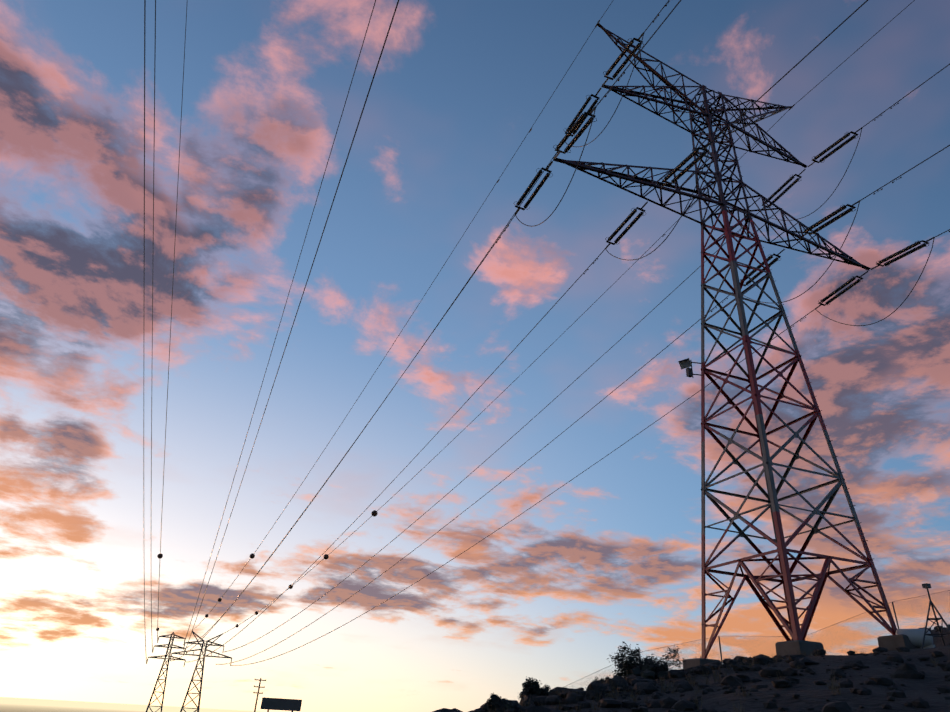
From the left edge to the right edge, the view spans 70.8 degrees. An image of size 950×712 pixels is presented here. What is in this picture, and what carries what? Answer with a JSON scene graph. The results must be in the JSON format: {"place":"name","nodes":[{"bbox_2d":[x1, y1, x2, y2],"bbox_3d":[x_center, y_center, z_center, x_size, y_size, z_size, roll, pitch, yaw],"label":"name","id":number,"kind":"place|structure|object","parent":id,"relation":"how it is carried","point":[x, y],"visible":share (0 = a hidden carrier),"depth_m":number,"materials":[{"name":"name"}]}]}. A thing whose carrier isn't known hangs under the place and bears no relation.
{"place":"outdoors","nodes":[
{"label":"outdoors","id":0,"kind":"place"},
{"bbox_2d":[0,628,949,711],"bbox_3d":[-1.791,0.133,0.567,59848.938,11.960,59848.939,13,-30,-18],"label":"ground","id":1,"kind":"structure","parent":0,"point":[810,692],"depth_m":13.81,"materials":[{"name":"soil"}]},
{"bbox_2d":[146,632,185,711],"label":"transmission tower","id":2,"kind":"structure","parent":1,"relation":"on","point":[168,658],"depth_m":267.79,"materials":[{"name":"grey metal"}]},
{"bbox_2d":[170,631,231,711],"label":"transmission tower","id":3,"kind":"structure","parent":1,"relation":"on","point":[203,660],"depth_m":255.25,"materials":[{"name":"grey metal"}]},
{"bbox_2d":[253,678,265,711],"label":"wooden pole","id":4,"kind":"object","parent":1,"relation":"on","point":[259,687],"visible":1,"depth_m":172.58,"materials":[{"name":"brown wood"}]},
{"bbox_2d":[260,697,301,711],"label":"billboard","id":5,"kind":"object","parent":1,"relation":"on","point":[291,705],"visible":1,"depth_m":174.05,"materials":[{"name":"grey metal"}]},
{"bbox_2d":[486,692,514,711],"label":"bush","id":6,"kind":"object","parent":1,"relation":"on","point":[495,699],"visible":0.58,"depth_m":12.26,"materials":[{"name":"green plant"}]},
{"bbox_2d":[519,676,552,698],"bbox_3d":[1.252,6.918,13.739,0.712,0.596,0.754,-10,-31,23],"label":"bush","id":7,"kind":"object","parent":1,"relation":"on","point":[530,686],"visible":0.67,"depth_m":13.62,"materials":[{"name":"green plant"}]},
{"bbox_2d":[590,676,609,682],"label":"grass","id":8,"kind":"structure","parent":1,"relation":"on","point":[601,680],"depth_m":16.35,"materials":[{"name":"green plant"}]},
{"bbox_2d":[607,641,686,679],"bbox_3d":[4.821,8.870,18.933,1.880,1.455,2.088,13,-30,-18],"label":"bush","id":9,"kind":"object","parent":1,"relation":"on","point":[645,668],"depth_m":18.76,"materials":[{"name":"green plant"}]},
{"bbox_2d":[432,624,949,711],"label":"rocks","id":10,"kind":"object","parent":1,"relation":"on","point":[731,683],"visible":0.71,"depth_m":13.86,"materials":[{"name":"grey stone"}]},
{"bbox_2d":[475,625,949,711],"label":"dry grass tufts","id":11,"kind":"object","parent":1,"relation":"on","point":[833,685],"visible":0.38,"depth_m":13.12,"materials":[{"name":"brown plant"}]},
{"bbox_2d":[569,590,948,684],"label":"fence posts","id":12,"kind":"object","parent":1,"relation":"on","point":[783,636],"visible":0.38,"depth_m":32.81,"materials":[{"name":"grey metal"}]},
{"bbox_2d":[683,634,920,669],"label":"tower footings","id":13,"kind":"object","parent":1,"relation":"on","point":[891,642],"visible":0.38,"depth_m":25.70,"materials":[{"name":"concrete"}]},
{"bbox_2d":[553,23,896,658],"bbox_3d":[14.168,-3.410,36.075,22.260,36.460,5.873,13,-30,-18],"label":"pylon lattice","id":14,"kind":"object","parent":13,"relation":"on","point":[795,631],"visible":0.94,"depth_m":33.81,"materials":[{"name":"paint"}]},
{"bbox_2d":[143,0,949,665],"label":"conductors","id":15,"kind":"object","parent":14,"relation":"attached to","point":[443,316],"visible":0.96,"depth_m":50.29,"materials":[{"name":"grey"}]},
{"bbox_2d":[156,510,377,630],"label":"warning spheres","id":16,"kind":"object","parent":15,"relation":"attached to","point":[290,586],"visible":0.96,"depth_m":142.46,"materials":[{"name":"plastic"}]},
{"bbox_2d":[678,358,701,377],"bbox_3d":[11.171,0.661,34.795,1.187,1.050,0.668,19,-33,-27],"label":"floodlight","id":17,"kind":"object","parent":14,"relation":"attached to","point":[686,363],"visible":0.92,"depth_m":34.68,"materials":[{"name":"grey metal"}]},
{"bbox_2d":[516,39,925,304],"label":"insulator strings","id":18,"kind":"object","parent":14,"relation":"attached to","point":[574,126],"visible":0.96,"depth_m":38.60,"materials":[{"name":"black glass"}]},
{"bbox_2d":[496,1,949,327],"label":"line fittings","id":19,"kind":"object","parent":14,"relation":"attached to","point":[666,182],"visible":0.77,"depth_m":38.64,"materials":[{"name":"metal"}]},
{"bbox_2d":[896,629,934,648],"bbox_3d":[17.065,11.131,25.913,1.254,1.050,0.644,-14,-33,29],"label":"white tank","id":20,"kind":"object","parent":1,"relation":"on","point":[915,636],"visible":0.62,"depth_m":25.73,"materials":[{"name":"white metal"}]},
{"bbox_2d":[921,583,949,648],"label":"lattice tripod mast","id":21,"kind":"object","parent":1,"relation":"on","point":[927,586],"visible":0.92,"depth_m":24.32,"materials":[{"name":"grey metal"}]},
{"bbox_2d":[0,0,949,711],"label":"sky","id":22,"kind":"structure","parent":0,"point":[611,557],"materials":[{"name":"blue"}]},
{"bbox_2d":[566,590,949,689],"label":"fence netting","id":23,"kind":"object","parent":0,"point":[807,638],"visible":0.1,"depth_m":32.72,"materials":[{"name":"grey metal"}]}
]}

